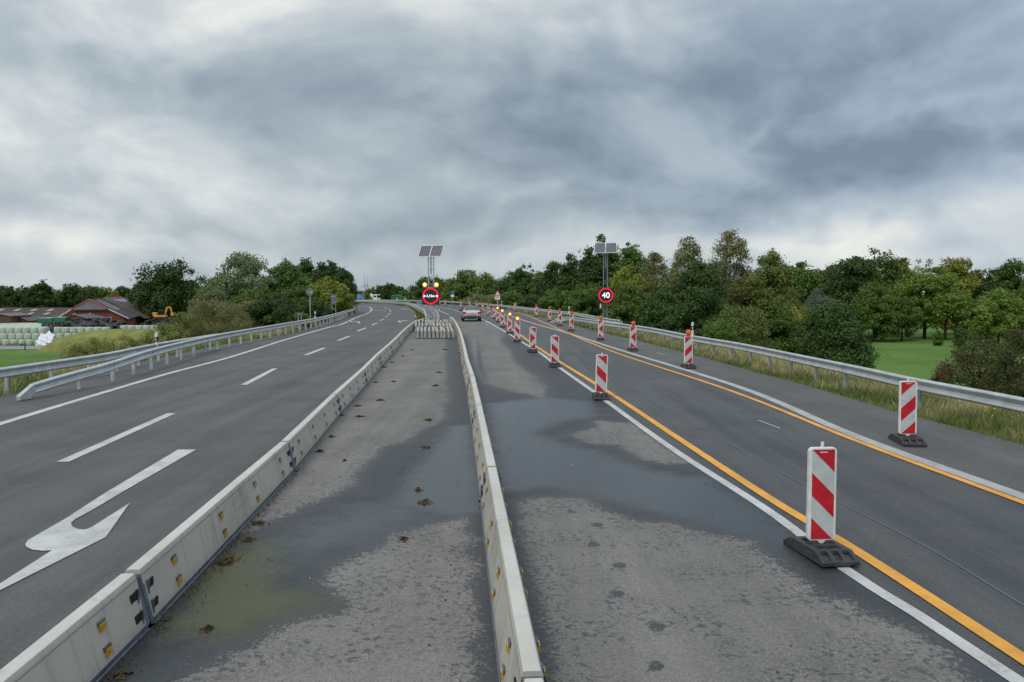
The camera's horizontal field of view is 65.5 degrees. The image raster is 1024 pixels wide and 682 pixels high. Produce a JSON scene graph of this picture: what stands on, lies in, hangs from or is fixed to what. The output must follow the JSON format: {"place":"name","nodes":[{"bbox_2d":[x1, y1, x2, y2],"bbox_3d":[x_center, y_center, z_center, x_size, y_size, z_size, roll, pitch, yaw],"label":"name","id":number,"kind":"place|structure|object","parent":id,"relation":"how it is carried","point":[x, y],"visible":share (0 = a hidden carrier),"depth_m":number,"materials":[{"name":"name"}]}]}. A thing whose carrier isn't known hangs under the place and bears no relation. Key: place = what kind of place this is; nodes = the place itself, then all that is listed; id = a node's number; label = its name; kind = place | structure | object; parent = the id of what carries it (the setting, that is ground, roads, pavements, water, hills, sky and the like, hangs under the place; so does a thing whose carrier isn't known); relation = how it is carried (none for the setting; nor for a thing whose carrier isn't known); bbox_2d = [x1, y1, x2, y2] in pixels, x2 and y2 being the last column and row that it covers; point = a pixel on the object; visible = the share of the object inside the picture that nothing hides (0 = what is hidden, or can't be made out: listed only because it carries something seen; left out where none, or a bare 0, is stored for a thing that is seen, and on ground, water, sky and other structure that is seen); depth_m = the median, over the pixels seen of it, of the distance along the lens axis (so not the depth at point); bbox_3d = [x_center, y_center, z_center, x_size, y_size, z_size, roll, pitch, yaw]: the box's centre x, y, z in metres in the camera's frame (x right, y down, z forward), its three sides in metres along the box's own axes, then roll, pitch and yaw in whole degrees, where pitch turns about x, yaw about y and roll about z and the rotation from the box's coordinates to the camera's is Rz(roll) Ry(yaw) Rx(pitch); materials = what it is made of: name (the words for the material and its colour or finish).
{"place":"outdoors","nodes":[
{"label":"outdoors","id":0,"kind":"place"},
{"bbox_2d":[0,303,509,669],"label":"road","id":1,"kind":"structure","parent":0,"point":[226,424],"depth_m":14.99,"materials":[{"name":"grey asphalt"}]},
{"bbox_2d":[0,573,154,681],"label":"barrier element","id":2,"kind":"object","parent":1,"relation":"on","point":[99,635],"visible":1,"depth_m":5.73,"materials":[{"name":"concrete"}]},
{"bbox_2d":[0,449,195,589],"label":"lane arrow","id":3,"kind":"object","parent":1,"relation":"on","point":[62,539],"visible":1,"depth_m":9.20,"materials":[{"name":"white paint"}]},
{"bbox_2d":[0,306,371,424],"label":"edge line","id":4,"kind":"object","parent":1,"relation":"on","point":[49,408],"visible":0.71,"depth_m":23.69,"materials":[{"name":"white paint"}]},
{"bbox_2d":[57,307,390,461],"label":"lane dashes","id":5,"kind":"object","parent":1,"relation":"on","point":[99,445],"visible":0.87,"depth_m":15.90,"materials":[{"name":"white paint"}]},
{"bbox_2d":[0,292,1023,444],"bbox_3d":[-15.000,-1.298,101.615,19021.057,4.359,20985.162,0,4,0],"label":"ground","id":6,"kind":"structure","parent":0,"point":[915,355],"depth_m":85.96,"materials":[{"name":"green plant"}]},
{"bbox_2d":[0,285,23,307],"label":"broadleaf tree","id":7,"kind":"object","parent":6,"relation":"on","point":[12,295],"visible":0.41,"depth_m":170.87,"materials":[{"name":"green plant"}]},
{"bbox_2d":[0,307,70,317],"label":"long barn","id":8,"kind":"structure","parent":6,"relation":"on","point":[49,312],"depth_m":134.55,"materials":[{"name":"red brick"}]},
{"bbox_2d":[16,278,61,307],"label":"broadleaf tree","id":9,"kind":"object","parent":6,"relation":"on","point":[39,295],"visible":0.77,"depth_m":166.22,"materials":[{"name":"green plant"}]},
{"bbox_2d":[53,283,90,307],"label":"broadleaf tree","id":10,"kind":"object","parent":6,"relation":"on","point":[71,296],"visible":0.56,"depth_m":173.20,"materials":[{"name":"green plant"}]},
{"bbox_2d":[58,342,91,358],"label":"bush","id":11,"kind":"object","parent":6,"relation":"on","point":[74,351],"visible":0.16,"depth_m":41.12,"materials":[{"name":"green plant"}]},
{"bbox_2d":[60,337,122,358],"bbox_3d":[-23.098,1.488,44.192,3.656,3.610,2.837,0,4,0],"label":"bush","id":12,"kind":"object","parent":6,"relation":"on","point":[94,348],"visible":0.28,"depth_m":43.85,"materials":[{"name":"green plant"}]},
{"bbox_2d":[58,317,127,328],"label":"silage heap","id":13,"kind":"object","parent":6,"relation":"on","point":[110,323],"visible":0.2,"depth_m":110.63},
{"bbox_2d":[38,329,159,352],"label":"grass mound","id":14,"kind":"object","parent":6,"relation":"on","point":[57,345],"depth_m":93.49,"materials":[{"name":"green plant"}]},
{"bbox_2d":[59,293,151,324],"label":"brick barn","id":15,"kind":"structure","parent":6,"relation":"on","point":[118,307],"depth_m":128.23,"materials":[{"name":"red"}]},
{"bbox_2d":[0,333,218,393],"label":"guardrail","id":16,"kind":"object","parent":6,"relation":"on","point":[6,373],"visible":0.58,"depth_m":25.12,"materials":[{"name":"metal"}]},
{"bbox_2d":[105,334,153,351],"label":"bush","id":17,"kind":"object","parent":6,"relation":"on","point":[132,340],"visible":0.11,"depth_m":46.88,"materials":[{"name":"green plant"}]},
{"bbox_2d":[136,323,186,345],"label":"bush","id":18,"kind":"object","parent":6,"relation":"on","point":[148,337],"visible":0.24,"depth_m":49.84,"materials":[{"name":"green plant"}]},
{"bbox_2d":[129,257,208,320],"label":"oak tree","id":19,"kind":"object","parent":6,"relation":"on","point":[166,288],"visible":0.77,"depth_m":146.43,"materials":[{"name":"green plant"}]},
{"bbox_2d":[0,314,347,396],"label":"verge grass","id":20,"kind":"structure","parent":6,"relation":"on","point":[19,381],"depth_m":30.10,"materials":[{"name":"green plant"}]},
{"bbox_2d":[157,311,203,341],"bbox_3d":[-24.001,0.420,58.105,4.125,5.210,3.623,0,4,0],"label":"bush","id":21,"kind":"object","parent":6,"relation":"on","point":[178,318],"visible":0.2,"depth_m":57.51,"materials":[{"name":"green plant"}]},
{"bbox_2d":[16,307,355,400],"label":"guardrail","id":22,"kind":"object","parent":6,"relation":"on","point":[34,388],"visible":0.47,"depth_m":28.61,"materials":[{"name":"metal"}]},
{"bbox_2d":[184,284,229,328],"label":"broadleaf tree","id":23,"kind":"object","parent":6,"relation":"on","point":[206,294],"visible":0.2,"depth_m":87.29,"materials":[{"name":"green plant"}]},
{"bbox_2d":[174,297,255,337],"bbox_3d":[-20.738,-0.947,56.013,5.886,4.269,4.938,0,4,0],"label":"willow bush","id":24,"kind":"object","parent":6,"relation":"on","point":[230,315],"visible":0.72,"depth_m":55.68,"materials":[{"name":"green plant"}]},
{"bbox_2d":[206,250,281,327],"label":"broadleaf tree","id":25,"kind":"object","parent":6,"relation":"on","point":[247,266],"visible":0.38,"depth_m":90.19,"materials":[{"name":"green plant"}]},
{"bbox_2d":[226,285,277,327],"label":"broadleaf tree","id":26,"kind":"object","parent":6,"relation":"on","point":[247,295],"visible":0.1,"depth_m":77.08,"materials":[{"name":"green plant"}]},
{"bbox_2d":[245,290,304,326],"bbox_3d":[-18.560,-2.279,62.024,4.700,3.463,3.855,0,4,0],"label":"bush","id":27,"kind":"object","parent":6,"relation":"on","point":[274,309],"visible":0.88,"depth_m":61.21,"materials":[{"name":"green plant"}]},
{"bbox_2d":[261,258,313,298],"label":"broadleaf tree","id":28,"kind":"object","parent":6,"relation":"on","point":[286,272],"visible":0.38,"depth_m":92.63,"materials":[{"name":"green plant"}]},
{"bbox_2d":[283,283,322,308],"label":"broadleaf tree","id":29,"kind":"object","parent":6,"relation":"on","point":[298,294],"visible":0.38,"depth_m":81.06,"materials":[{"name":"green plant"}]},
{"bbox_2d":[295,297,332,320],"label":"bush","id":30,"kind":"object","parent":6,"relation":"on","point":[318,306],"visible":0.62,"depth_m":73.18,"materials":[{"name":"green plant"}]},
{"bbox_2d":[307,276,354,313],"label":"broadleaf tree","id":31,"kind":"object","parent":6,"relation":"on","point":[326,288],"visible":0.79,"depth_m":89.20,"materials":[{"name":"green plant"}]},
{"bbox_2d":[310,259,351,302],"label":"broadleaf tree","id":32,"kind":"object","parent":6,"relation":"on","point":[321,271],"visible":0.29,"depth_m":102.94,"materials":[{"name":"green plant"}]},
{"bbox_2d":[406,275,439,302],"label":"broadleaf tree","id":33,"kind":"object","parent":6,"relation":"on","point":[417,292],"visible":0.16,"depth_m":212.93,"materials":[{"name":"green plant"}]},
{"bbox_2d":[440,269,492,305],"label":"broadleaf tree","id":34,"kind":"object","parent":6,"relation":"on","point":[463,286],"visible":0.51,"depth_m":187.65,"materials":[{"name":"green plant"}]},
{"bbox_2d":[458,294,498,306],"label":"willow bush","id":35,"kind":"object","parent":6,"relation":"on","point":[489,299],"visible":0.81,"depth_m":149.20,"materials":[{"name":"green plant"}]},
{"bbox_2d":[359,300,622,329],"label":"guardrail","id":36,"kind":"object","parent":6,"relation":"on","point":[574,314],"visible":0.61,"depth_m":95.01,"materials":[{"name":"metal"}]},
{"bbox_2d":[503,263,533,298],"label":"broadleaf tree","id":37,"kind":"object","parent":6,"relation":"on","point":[520,280],"visible":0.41,"depth_m":156.06,"materials":[{"name":"green plant"}]},
{"bbox_2d":[512,294,546,309],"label":"bush","id":38,"kind":"object","parent":6,"relation":"on","point":[529,301],"visible":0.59,"depth_m":118.64,"materials":[{"name":"green plant"}]},
{"bbox_2d":[534,260,562,296],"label":"broadleaf tree","id":39,"kind":"object","parent":6,"relation":"on","point":[549,279],"visible":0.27,"depth_m":143.45,"materials":[{"name":"green plant"}]},
{"bbox_2d":[538,287,572,314],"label":"bush","id":40,"kind":"object","parent":6,"relation":"on","point":[553,299],"visible":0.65,"depth_m":98.82,"materials":[{"name":"green plant"}]},
{"bbox_2d":[553,252,584,310],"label":"broadleaf tree","id":41,"kind":"object","parent":6,"relation":"on","point":[568,269],"visible":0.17,"depth_m":136.06,"materials":[{"name":"green plant"}]},
{"bbox_2d":[561,282,606,319],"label":"bush","id":42,"kind":"object","parent":6,"relation":"on","point":[581,299],"visible":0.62,"depth_m":90.97,"materials":[{"name":"green plant"}]},
{"bbox_2d":[571,234,621,307],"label":"broadleaf tree","id":43,"kind":"object","parent":6,"relation":"on","point":[590,269],"visible":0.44,"depth_m":128.32,"materials":[{"name":"green plant"}]},
{"bbox_2d":[594,243,616,317],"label":"speed limit sign","id":44,"kind":"object","parent":6,"relation":"on","point":[605,295],"visible":0.96,"depth_m":65.49,"materials":[{"name":"metal"}]},
{"bbox_2d":[605,262,649,319],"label":"broadleaf tree","id":45,"kind":"object","parent":6,"relation":"on","point":[617,281],"visible":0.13,"depth_m":98.86,"materials":[{"name":"green plant"}]},
{"bbox_2d":[601,283,654,325],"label":"bush","id":46,"kind":"object","parent":6,"relation":"on","point":[631,298],"visible":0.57,"depth_m":75.03,"materials":[{"name":"green plant"}]},
{"bbox_2d":[608,242,653,295],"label":"broadleaf tree","id":47,"kind":"object","parent":6,"relation":"on","point":[631,255],"visible":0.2,"depth_m":122.28,"materials":[{"name":"green plant"}]},
{"bbox_2d":[628,274,672,309],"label":"broadleaf tree","id":48,"kind":"object","parent":6,"relation":"on","point":[650,284],"visible":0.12,"depth_m":93.12,"materials":[{"name":"green plant"}]},
{"bbox_2d":[638,251,671,296],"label":"birch tree","id":49,"kind":"object","parent":6,"relation":"on","point":[658,270],"visible":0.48,"depth_m":116.92,"materials":[{"name":"green plant"}]},
{"bbox_2d":[637,288,689,332],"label":"bush","id":50,"kind":"object","parent":6,"relation":"on","point":[653,312],"visible":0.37,"depth_m":67.20,"materials":[{"name":"green plant"}]},
{"bbox_2d":[666,236,706,290],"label":"birch tree","id":51,"kind":"object","parent":6,"relation":"on","point":[679,262],"visible":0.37,"depth_m":102.99,"materials":[{"name":"green plant"}]},
{"bbox_2d":[662,285,726,336],"bbox_3d":[14.479,-0.877,62.053,6.135,6.984,5.026,0,4,0],"label":"bush","id":52,"kind":"object","parent":6,"relation":"on","point":[696,303],"visible":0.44,"depth_m":61.22,"materials":[{"name":"green plant"}]},
{"bbox_2d":[667,257,733,317],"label":"oak tree","id":53,"kind":"object","parent":6,"relation":"on","point":[704,275],"visible":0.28,"depth_m":86.55,"materials":[{"name":"green plant"}]},
{"bbox_2d":[698,317,742,346],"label":"bush","id":54,"kind":"object","parent":6,"relation":"on","point":[719,329],"visible":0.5,"depth_m":47.42,"materials":[{"name":"green plant"}]},
{"bbox_2d":[706,229,757,297],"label":"birch tree","id":55,"kind":"object","parent":6,"relation":"on","point":[737,269],"visible":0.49,"depth_m":98.93,"materials":[{"name":"green plant"}]},
{"bbox_2d":[715,303,776,352],"bbox_3d":[15.438,0.343,54.195,5.022,5.808,4.126,0,4,0],"label":"bush","id":56,"kind":"object","parent":6,"relation":"on","point":[747,333],"visible":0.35,"depth_m":53.41,"materials":[{"name":"green plant"}]},
{"bbox_2d":[726,276,770,338],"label":"broadleaf tree","id":57,"kind":"object","parent":6,"relation":"on","point":[743,292],"visible":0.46,"depth_m":90.75,"materials":[{"name":"green plant"}]},
{"bbox_2d":[504,308,1023,444],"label":"verge grass","id":58,"kind":"structure","parent":6,"relation":"on","point":[963,412],"depth_m":22.46,"materials":[{"name":"green plant"}]},
{"bbox_2d":[744,252,796,323],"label":"broadleaf tree","id":59,"kind":"object","parent":6,"relation":"on","point":[775,274],"visible":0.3,"depth_m":104.64,"materials":[{"name":"green plant"}]},
{"bbox_2d":[743,296,800,357],"bbox_3d":[18.822,0.162,58.005,4.730,6.807,4.207,-1,4,-14],"label":"bush","id":60,"kind":"object","parent":6,"relation":"on","point":[781,325],"visible":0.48,"depth_m":57.18,"materials":[{"name":"green plant"}]},
{"bbox_2d":[549,317,1023,412],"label":"guardrail","id":61,"kind":"object","parent":6,"relation":"on","point":[998,400],"visible":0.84,"depth_m":22.47,"materials":[{"name":"metal"}]},
{"bbox_2d":[770,286,811,345],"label":"broadleaf tree","id":62,"kind":"object","parent":6,"relation":"on","point":[791,300],"visible":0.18,"depth_m":85.25,"materials":[{"name":"green plant"}]},
{"bbox_2d":[780,260,827,305],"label":"broadleaf tree","id":63,"kind":"object","parent":6,"relation":"on","point":[806,280],"visible":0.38,"depth_m":121.95,"materials":[{"name":"green plant"}]},
{"bbox_2d":[803,288,832,310],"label":"willow bush","id":64,"kind":"object","parent":6,"relation":"on","point":[815,297],"visible":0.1,"depth_m":95.32,"materials":[{"name":"green plant"}]},
{"bbox_2d":[793,295,887,368],"bbox_3d":[20.113,0.644,49.957,5.376,7.047,4.820,-2,4,-33],"label":"bush","id":65,"kind":"object","parent":6,"relation":"on","point":[833,332],"visible":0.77,"depth_m":49.13,"materials":[{"name":"green plant"}]},
{"bbox_2d":[825,256,877,324],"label":"broadleaf tree","id":66,"kind":"object","parent":6,"relation":"on","point":[848,281],"visible":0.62,"depth_m":120.39,"materials":[{"name":"green plant"}]},
{"bbox_2d":[851,280,904,341],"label":"broadleaf tree","id":67,"kind":"object","parent":6,"relation":"on","point":[875,295],"visible":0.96,"depth_m":110.70,"materials":[{"name":"green plant"}]},
{"bbox_2d":[865,246,903,335],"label":"broadleaf tree","id":68,"kind":"object","parent":6,"relation":"on","point":[889,272],"visible":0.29,"depth_m":123.98,"materials":[{"name":"green plant"}]},
{"bbox_2d":[884,296,923,340],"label":"broadleaf tree","id":69,"kind":"object","parent":6,"relation":"on","point":[905,304],"visible":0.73,"depth_m":110.97,"materials":[{"name":"green plant"}]},
{"bbox_2d":[888,259,960,338],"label":"oak tree","id":70,"kind":"object","parent":6,"relation":"on","point":[912,285],"visible":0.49,"depth_m":116.83,"materials":[{"name":"green plant"}]},
{"bbox_2d":[928,367,955,384],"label":"rowan bush","id":71,"kind":"object","parent":6,"relation":"on","point":[941,378],"visible":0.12,"depth_m":30.07,"materials":[{"name":"green plant"}]},
{"bbox_2d":[920,269,974,339],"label":"broadleaf tree","id":72,"kind":"object","parent":6,"relation":"on","point":[945,303],"visible":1,"depth_m":112.85,"materials":[{"name":"green plant"}]},
{"bbox_2d":[935,256,985,330],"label":"broadleaf tree","id":73,"kind":"object","parent":6,"relation":"on","point":[968,281],"visible":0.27,"depth_m":126.09,"materials":[{"name":"green plant"}]},
{"bbox_2d":[936,332,1023,395],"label":"rowan bush","id":74,"kind":"object","parent":6,"relation":"on","point":[964,356],"visible":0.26,"depth_m":30.95,"materials":[{"name":"green plant"}]},
{"bbox_2d":[970,267,1005,298],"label":"broadleaf tree","id":75,"kind":"object","parent":6,"relation":"on","point":[984,286],"visible":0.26,"depth_m":130.13,"materials":[{"name":"green plant"}]},
{"bbox_2d":[959,288,1023,346],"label":"broadleaf tree","id":76,"kind":"object","parent":6,"relation":"on","point":[995,307],"visible":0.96,"depth_m":98.86,"materials":[{"name":"green plant"}]},
{"bbox_2d":[973,324,1023,411],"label":"rowan bush","id":77,"kind":"object","parent":6,"relation":"on","point":[1002,358],"visible":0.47,"depth_m":29.14,"materials":[{"name":"green plant"}]},
{"bbox_2d":[987,258,1023,335],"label":"broadleaf tree","id":78,"kind":"object","parent":6,"relation":"on","point":[1007,276],"visible":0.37,"depth_m":123.19,"materials":[{"name":"green plant"}]},
{"bbox_2d":[0,0,1023,291],"label":"sky","id":79,"kind":"structure","parent":0,"point":[357,135],"materials":[{"name":"grey"}]},
{"bbox_2d":[100,320,1009,681],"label":"old pavement","id":80,"kind":"structure","parent":0,"point":[716,580],"depth_m":7.99,"materials":[{"name":"grey asphalt"}]},
{"bbox_2d":[124,442,296,628],"bbox_3d":[-3.344,1.970,9.471,0.345,0.480,5.852,0,4,-4],"label":"barrier element","id":81,"kind":"object","parent":80,"relation":"on","point":[170,568],"visible":0.94,"depth_m":8.22,"materials":[{"name":"concrete"}]},
{"bbox_2d":[281,394,340,471],"bbox_3d":[-3.780,1.614,15.200,0.345,0.480,5.864,0,4,-5],"label":"barrier element","id":82,"kind":"object","parent":80,"relation":"on","point":[305,436],"visible":0.88,"depth_m":14.40,"materials":[{"name":"concrete"}]},
{"bbox_2d":[332,369,367,413],"bbox_3d":[-4.258,1.258,20.929,0.345,0.480,5.858,0,4,-4],"label":"barrier element","id":83,"kind":"object","parent":80,"relation":"on","point":[349,390],"visible":0.82,"depth_m":20.36,"materials":[{"name":"concrete"}]},
{"bbox_2d":[361,354,381,384],"bbox_3d":[-4.737,0.902,26.658,0.345,0.480,5.864,0,4,-5],"label":"barrier element","id":84,"kind":"object","parent":80,"relation":"on","point":[371,367],"visible":0.83,"depth_m":26.28,"materials":[{"name":"concrete"}]},
{"bbox_2d":[418,245,443,329],"bbox_3d":[-6.000,-3.991,59.066,1.915,6.236,1.620,0,4,0],"label":"width display","id":85,"kind":"object","parent":80,"relation":"on","point":[430,295],"visible":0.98,"depth_m":58.70,"materials":[{"name":"metal"}]},
{"bbox_2d":[103,383,818,680],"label":"fallen leaves","id":86,"kind":"object","parent":80,"relation":"on","point":[239,537],"visible":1,"depth_m":7.94,"materials":[{"name":"brown plant"}]},
{"bbox_2d":[459,306,481,320],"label":"car","id":87,"kind":"object","parent":80,"relation":"on","point":[470,312],"visible":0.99,"depth_m":74.22,"materials":[{"name":"silver metal"}]},
{"bbox_2d":[466,376,483,427],"bbox_3d":[-0.884,1.368,19.156,0.345,0.480,5.856,0,4,-4],"label":"barrier element","id":88,"kind":"object","parent":80,"relation":"on","point":[473,397],"visible":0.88,"depth_m":18.47,"materials":[{"name":"concrete"}]},
{"bbox_2d":[471,405,504,501],"bbox_3d":[-0.471,1.724,13.427,0.345,0.480,5.855,0,4,-4],"label":"barrier element","id":89,"kind":"object","parent":80,"relation":"on","point":[485,457],"visible":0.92,"depth_m":12.56,"materials":[{"name":"concrete"}]},
{"bbox_2d":[479,467,546,681],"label":"barrier element","id":90,"kind":"object","parent":80,"relation":"on","point":[517,645],"visible":0.99,"depth_m":6.41,"materials":[{"name":"concrete"}]},
{"bbox_2d":[549,336,560,366],"bbox_3d":[1.598,0.344,29.700,0.410,1.195,0.850,0,4,-1],"label":"guide beacon","id":91,"kind":"object","parent":80,"relation":"on","point":[554,362],"visible":1,"depth_m":29.66,"materials":[{"name":"white plastic"}]},
{"bbox_2d":[592,352,609,399],"bbox_3d":[2.339,0.897,20.815,0.410,1.195,0.850,1,4,2],"label":"guide beacon","id":92,"kind":"object","parent":80,"relation":"on","point":[600,392],"visible":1,"depth_m":20.77,"materials":[{"name":"white plastic"}]},
{"bbox_2d":[442,307,1023,681],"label":"edge line","id":93,"kind":"object","parent":80,"relation":"on","point":[996,666],"visible":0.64,"depth_m":7.57,"materials":[{"name":"white paint"}]},
{"bbox_2d":[783,442,860,566],"bbox_3d":[3.282,1.666,8.448,0.410,1.195,0.850,0,2,-8],"label":"guide beacon","id":94,"kind":"object","parent":80,"relation":"on","point":[819,545],"visible":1,"depth_m":8.41,"materials":[{"name":"plastic"}]},
{"bbox_2d":[460,311,1023,677],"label":"driving lane","id":95,"kind":"structure","parent":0,"point":[977,531],"depth_m":11.21,"materials":[{"name":"grey asphalt"}]},
{"bbox_2d":[484,313,1023,664],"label":"temporary line","id":96,"kind":"object","parent":95,"relation":"on","point":[1008,648],"visible":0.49,"depth_m":8.17,"materials":[{"name":"yellow paint"}]},
{"bbox_2d":[484,310,1023,499],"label":"edge line","id":97,"kind":"object","parent":95,"relation":"on","point":[1007,490],"visible":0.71,"depth_m":15.25,"materials":[{"name":"white paint"}]},
{"bbox_2d":[608,375,1023,605],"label":"crack seal","id":98,"kind":"object","parent":95,"relation":"on","point":[863,514],"visible":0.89,"depth_m":9.36,"materials":[{"name":"grey"}]},
{"bbox_2d":[491,311,1023,492],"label":"hard shoulder","id":99,"kind":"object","parent":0,"point":[993,459],"visible":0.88,"depth_m":17.43},
{"bbox_2d":[680,330,696,368],"bbox_3d":[6.467,0.277,29.204,0.410,1.391,0.850,-1,3,-1],"label":"guide beacon","id":100,"kind":"object","parent":99,"relation":"on","point":[688,349],"visible":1,"depth_m":29.17,"materials":[{"name":"plastic"}]},
{"bbox_2d":[512,311,1023,503],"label":"temporary line","id":101,"kind":"object","parent":99,"relation":"on","point":[921,464],"visible":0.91,"depth_m":14.82,"materials":[{"name":"yellow paint"}]},
{"bbox_2d":[888,378,927,446],"bbox_3d":[7.309,1.277,14.707,0.410,1.195,0.850,0,4,8],"label":"guide beacon","id":102,"kind":"object","parent":99,"relation":"on","point":[905,435],"visible":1,"depth_m":14.67,"materials":[{"name":"plastic"}]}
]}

